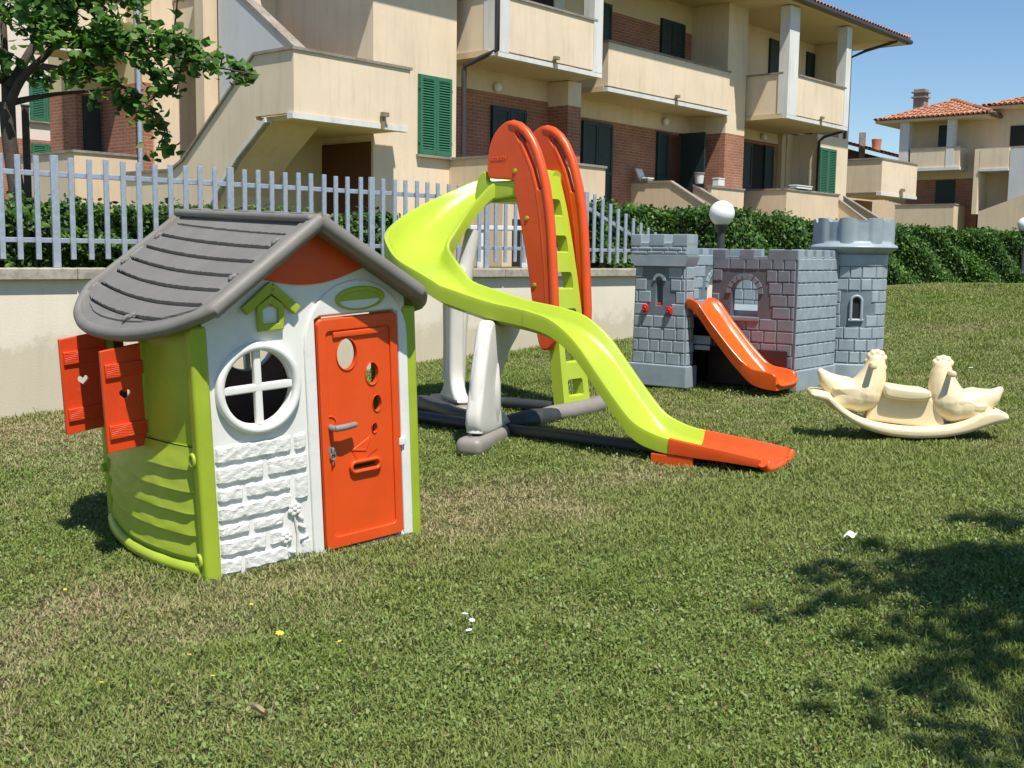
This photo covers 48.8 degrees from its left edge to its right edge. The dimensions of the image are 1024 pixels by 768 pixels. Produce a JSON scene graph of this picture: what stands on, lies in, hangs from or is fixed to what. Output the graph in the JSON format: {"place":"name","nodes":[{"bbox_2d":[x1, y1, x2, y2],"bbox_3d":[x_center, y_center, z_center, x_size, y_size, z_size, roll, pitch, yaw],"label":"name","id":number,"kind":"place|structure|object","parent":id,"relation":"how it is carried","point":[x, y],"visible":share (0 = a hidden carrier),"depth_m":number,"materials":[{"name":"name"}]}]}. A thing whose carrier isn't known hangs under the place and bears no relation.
{"place":"outdoors","nodes":[
{"label":"outdoors","id":0,"kind":"place"},
{"bbox_2d":[0,266,1023,767],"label":"lawn ground","id":1,"kind":"structure","parent":0,"point":[454,526],"depth_m":4.30,"materials":[{"name":"green plant"}]},
{"bbox_2d":[0,0,50,198],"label":"apartment building","id":2,"kind":"structure","parent":1,"relation":"on","point":[39,118],"depth_m":35.50,"materials":[{"name":"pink paint"}]},
{"bbox_2d":[28,76,49,123],"bbox_3d":[-14.791,-8.969,35.793,0.120,1.405,1.090,6,9,40],"label":"shuttered window","id":3,"kind":"structure","parent":2,"relation":"in","point":[39,109],"depth_m":35.64,"materials":[{"name":"green paint"}]},
{"bbox_2d":[31,143,50,152],"bbox_3d":[-14.820,-6.848,36.037,0.120,1.575,1.090,6,9,40],"label":"shuttered window","id":4,"kind":"structure","parent":2,"relation":"in","point":[35,147],"depth_m":35.79,"materials":[{"name":"green paint"}]},
{"bbox_2d":[20,104,31,199],"bbox_3d":[-5.163,-2.037,12.054,0.084,1.845,0.084,-1,7,-17],"label":"wooden post","id":5,"kind":"object","parent":1,"relation":"on","point":[26,145],"visible":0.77,"depth_m":11.97,"materials":[{"name":"brown wood"}]},
{"bbox_2d":[0,0,260,204],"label":"tree","id":6,"kind":"object","parent":1,"relation":"on","point":[107,40],"visible":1,"depth_m":10.14,"materials":[{"name":"green plant"}]},
{"bbox_2d":[0,190,400,266],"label":"hedge","id":7,"kind":"object","parent":1,"relation":"on","point":[31,260],"visible":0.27,"depth_m":9.23,"materials":[{"name":"green plant"}]},
{"bbox_2d":[57,208,427,581],"bbox_3d":[-1.187,-0.033,5.092,1.434,1.482,1.352,-9,14,-39],"label":"playhouse","id":8,"kind":"object","parent":1,"relation":"on","point":[297,439],"visible":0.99,"depth_m":4.67,"materials":[{"name":"white plastic"}]},
{"bbox_2d":[232,352,270,370],"bbox_3d":[-1.328,-0.222,5.626,0.370,0.370,0.050,-9,14,-39],"label":"round window","id":9,"kind":"structure","parent":8,"relation":"in","point":[246,358],"depth_m":5.63,"materials":[{"name":"white plastic"}]},
{"bbox_2d":[214,341,301,433],"bbox_3d":[-1.018,0.015,4.540,0.374,0.374,0.050,-9,14,-39],"label":"round window","id":10,"kind":"structure","parent":8,"relation":"in","point":[257,386],"depth_m":4.53,"materials":[{"name":"white plastic"}]},
{"bbox_2d":[314,311,404,549],"bbox_3d":[-0.631,0.200,4.864,0.416,0.998,0.088,-9,14,-39],"label":"door","id":11,"kind":"structure","parent":8,"relation":"in","point":[364,503],"depth_m":4.86,"materials":[{"name":"orange plastic"}]},
{"bbox_2d":[250,703,267,715],"bbox_3d":[-0.710,0.917,3.176,0.055,0.040,0.030,10,18,-29],"label":"dry leaf","id":12,"kind":"object","parent":1,"relation":"on","point":[257,707],"visible":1,"depth_m":3.18,"materials":[{"name":"beige plant"}]},
{"bbox_2d":[275,630,283,645],"bbox_3d":[-0.769,0.844,3.738,0.030,0.054,0.029,21,24,32],"label":"yellow flower","id":13,"kind":"object","parent":1,"relation":"on","point":[279,632],"visible":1,"depth_m":3.73,"materials":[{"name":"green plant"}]},
{"bbox_2d":[0,267,712,417],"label":"garden wall","id":14,"kind":"structure","parent":1,"relation":"on","point":[37,320],"depth_m":8.67,"materials":[{"name":"beige paint"}]},
{"bbox_2d":[0,153,656,267],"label":"metal fence","id":15,"kind":"object","parent":14,"relation":"on","point":[54,174],"visible":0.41,"depth_m":9.41,"materials":[{"name":"metal"}]},
{"bbox_2d":[20,0,918,266],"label":"apartment building","id":16,"kind":"structure","parent":1,"relation":"on","point":[748,101],"depth_m":24.68,"materials":[{"name":"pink paint"}]},
{"bbox_2d":[82,96,101,151],"bbox_3d":[-9.156,-5.085,24.667,0.060,2.300,0.390,6,9,40],"label":"door","id":17,"kind":"structure","parent":16,"relation":"in","point":[91,120],"depth_m":24.58,"materials":[{"name":"green paint"}]},
{"bbox_2d":[322,142,370,214],"bbox_3d":[-3.320,-3.351,22.633,1.440,2.880,0.034,6,9,40],"label":"cellar door","id":18,"kind":"structure","parent":16,"relation":"in","point":[352,160],"depth_m":22.48,"materials":[{"name":"brown wood"}]},
{"bbox_2d":[416,73,452,159],"bbox_3d":[-1.568,-5.458,23.143,0.120,1.645,1.030,6,9,40],"label":"shuttered window","id":19,"kind":"structure","parent":16,"relation":"in","point":[435,93],"depth_m":23.09,"materials":[{"name":"green paint"}]},
{"bbox_2d":[490,105,526,143],"bbox_3d":[-0.078,-5.076,25.878,0.075,2.450,1.200,6,9,40],"label":"window shutter","id":20,"kind":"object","parent":16,"relation":"in","point":[499,115],"depth_m":25.57,"materials":[{"name":"green paint"}]},
{"bbox_2d":[528,0,552,61],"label":"door","id":21,"kind":"structure","parent":16,"relation":"in","point":[546,2],"depth_m":26.40,"materials":[{"name":"black"}]},
{"bbox_2d":[580,120,613,204],"bbox_3d":[2.208,-5.512,29.437,0.075,2.560,1.320,6,9,40],"label":"door","id":22,"kind":"structure","parent":16,"relation":"in","point":[596,137],"depth_m":29.37,"materials":[{"name":"green paint"}]},
{"bbox_2d":[603,2,612,86],"bbox_3d":[2.212,-8.631,29.032,0.075,2.350,1.100,6,9,40],"label":"door","id":23,"kind":"structure","parent":16,"relation":"in","point":[607,8],"depth_m":29.21,"materials":[{"name":"green paint"}]},
{"bbox_2d":[635,168,653,180],"bbox_3d":[3.581,-5.650,30.507,0.441,0.336,0.300,6,9,40],"label":"folding chair","id":24,"kind":"object","parent":16,"relation":"on","point":[640,175],"visible":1,"depth_m":30.50,"materials":[{"name":"white paint"}]},
{"bbox_2d":[655,131,668,180],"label":"door","id":25,"kind":"structure","parent":16,"relation":"in","point":[662,138],"depth_m":31.64,"materials":[{"name":"green paint"}]},
{"bbox_2d":[659,18,685,101],"bbox_3d":[4.489,-8.930,31.675,0.075,2.400,1.200,6,9,40],"label":"door","id":26,"kind":"structure","parent":16,"relation":"in","point":[672,34],"depth_m":31.53,"materials":[{"name":"green paint"}]},
{"bbox_2d":[668,134,680,184],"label":"door","id":27,"kind":"structure","parent":16,"relation":"in","point":[674,140],"depth_m":32.13,"materials":[{"name":"brown wood"}]},
{"bbox_2d":[679,132,705,193],"bbox_3d":[5.103,-5.847,32.201,0.850,2.570,0.070,6,9,40],"label":"door","id":28,"kind":"structure","parent":16,"relation":"in","point":[693,145],"depth_m":32.10,"materials":[{"name":"green paint"}]},
{"bbox_2d":[694,172,704,183],"bbox_3d":[5.245,-5.760,31.643,0.320,0.310,0.320,1,7,0],"label":"bucket","id":29,"kind":"object","parent":16,"relation":"on","point":[699,177],"visible":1,"depth_m":31.54,"materials":[{"name":"white paint"}]},
{"bbox_2d":[712,178,724,185],"bbox_3d":[5.824,-5.689,31.853,0.220,0.225,0.360,6,9,40],"label":"storage box","id":30,"kind":"object","parent":16,"relation":"on","point":[718,181],"visible":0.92,"depth_m":31.74,"materials":[{"name":"white paint"}]},
{"bbox_2d":[742,142,752,188],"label":"door","id":31,"kind":"structure","parent":16,"relation":"in","point":[748,147],"depth_m":34.90,"materials":[{"name":"green paint"}]},
{"bbox_2d":[751,144,763,188],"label":"door","id":32,"kind":"structure","parent":16,"relation":"in","point":[758,150],"depth_m":35.47,"materials":[{"name":"black wood"}]},
{"bbox_2d":[762,145,774,188],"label":"door","id":33,"kind":"structure","parent":16,"relation":"in","point":[768,160],"depth_m":35.91,"materials":[{"name":"green paint"}]},
{"bbox_2d":[768,38,779,72],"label":"door","id":34,"kind":"structure","parent":16,"relation":"in","point":[774,45],"depth_m":35.56,"materials":[{"name":"green paint"}]},
{"bbox_2d":[789,185,812,189],"bbox_3d":[8.569,-5.830,33.512,0.270,0.100,1.040,6,9,40],"label":"drying tray","id":35,"kind":"object","parent":16,"relation":"on","point":[801,187],"visible":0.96,"depth_m":33.28,"materials":[{"name":"white paint"}]},
{"bbox_2d":[803,52,815,133],"bbox_3d":[9.897,-9.671,37.635,0.075,2.650,0.550,6,9,40],"label":"door","id":36,"kind":"structure","parent":16,"relation":"in","point":[810,57],"depth_m":37.49,"materials":[{"name":"green paint"}]},
{"bbox_2d":[819,147,836,192],"bbox_3d":[10.300,-6.891,36.908,0.120,1.575,1.270,6,9,40],"label":"shuttered window","id":37,"kind":"structure","parent":16,"relation":"in","point":[828,157],"depth_m":36.86,"materials":[{"name":"green paint"}]},
{"bbox_2d":[470,225,527,267],"bbox_3d":[-0.079,-1.572,13.308,0.840,0.570,0.320,0,7,-4],"label":"table","id":38,"kind":"object","parent":1,"relation":"on","point":[500,228],"visible":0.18,"depth_m":13.16,"materials":[{"name":"paint"}]},
{"bbox_2d":[0,333,1023,767],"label":"clover","id":39,"kind":"object","parent":1,"relation":"on","point":[442,649],"visible":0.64,"depth_m":3.83,"materials":[{"name":"green plant"}]},
{"bbox_2d":[384,120,794,472],"bbox_3d":[0.259,-0.696,7.254,1.734,2.167,3.332,-2,7,-24],"label":"playground slide","id":40,"kind":"object","parent":1,"relation":"on","point":[531,178],"visible":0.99,"depth_m":7.85,"materials":[{"name":"plastic"}]},
{"bbox_2d":[709,201,734,248],"bbox_3d":[2.277,-1.215,12.369,0.276,1.569,0.276,1,7,0],"label":"globe lamp","id":41,"kind":"object","parent":1,"relation":"on","point":[721,214],"visible":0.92,"depth_m":12.22,"materials":[{"name":"white glass"}]},
{"bbox_2d":[628,217,897,391],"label":"toy castle","id":42,"kind":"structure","parent":1,"relation":"on","point":[794,320],"depth_m":9.10,"materials":[{"name":"plastic"}]},
{"bbox_2d":[848,295,863,321],"bbox_3d":[2.834,-0.624,9.302,0.118,0.226,0.032,2,7,7],"label":"tower window frame","id":43,"kind":"structure","parent":42,"relation":"in","point":[850,319],"depth_m":9.29,"materials":[{"name":"grey plastic"}]},
{"bbox_2d":[852,298,859,318],"bbox_3d":[2.835,-0.626,9.307,0.071,0.186,0.002,2,7,7],"label":"tower window","id":44,"kind":"structure","parent":42,"relation":"in","point":[856,301],"depth_m":9.31,"materials":[{"name":"grey plastic"}]},
{"bbox_2d":[556,196,1023,284],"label":"hedge","id":45,"kind":"object","parent":1,"relation":"on","point":[925,254],"visible":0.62,"depth_m":17.98,"materials":[{"name":"green plant"}]},
{"bbox_2d":[843,531,857,537],"bbox_3d":[1.438,0.638,4.801,0.050,0.024,0.030,-13,22,-15],"label":"paper scrap","id":46,"kind":"object","parent":1,"relation":"on","point":[851,534],"visible":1,"depth_m":4.80,"materials":[{"name":"white paper"}]},
{"bbox_2d":[848,132,905,219],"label":"apartment building","id":47,"kind":"structure","parent":1,"relation":"on","point":[884,209],"depth_m":60.61,"materials":[{"name":"beige paint"}]},
{"bbox_2d":[807,349,1008,437],"bbox_3d":[2.433,0.055,6.979,1.167,0.525,0.315,3,7,9],"label":"hen rocker","id":48,"kind":"object","parent":1,"relation":"on","point":[945,404],"visible":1,"depth_m":6.91,"materials":[{"name":"beige plastic"}]},
{"bbox_2d":[873,89,1023,230],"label":"apartment building","id":49,"kind":"structure","parent":1,"relation":"on","point":[967,157],"depth_m":49.17,"materials":[{"name":"beige paint"}]},
{"bbox_2d":[938,125,946,146],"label":"door","id":50,"kind":"structure","parent":49,"relation":"in","point":[942,137],"depth_m":50.15,"materials":[{"name":"green paint"}]},
{"bbox_2d":[935,180,954,203],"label":"door","id":51,"kind":"structure","parent":49,"relation":"in","point":[945,189],"depth_m":50.27,"materials":[{"name":"green paint"}]},
{"bbox_2d":[1010,125,1023,145],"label":"window","id":52,"kind":"structure","parent":49,"relation":"in","point":[1016,132],"depth_m":48.11,"materials":[{"name":"black glass"}]},
{"bbox_2d":[1017,218,1023,273],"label":"globe lamp","id":53,"kind":"object","parent":1,"relation":"on","point":[1020,224],"visible":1,"depth_m":21.52,"materials":[{"name":"white glass"}]},
{"bbox_2d":[819,0,1023,159],"label":"sky","id":54,"kind":"structure","parent":0,"point":[972,51],"materials":[{"name":"blue"}]}
]}

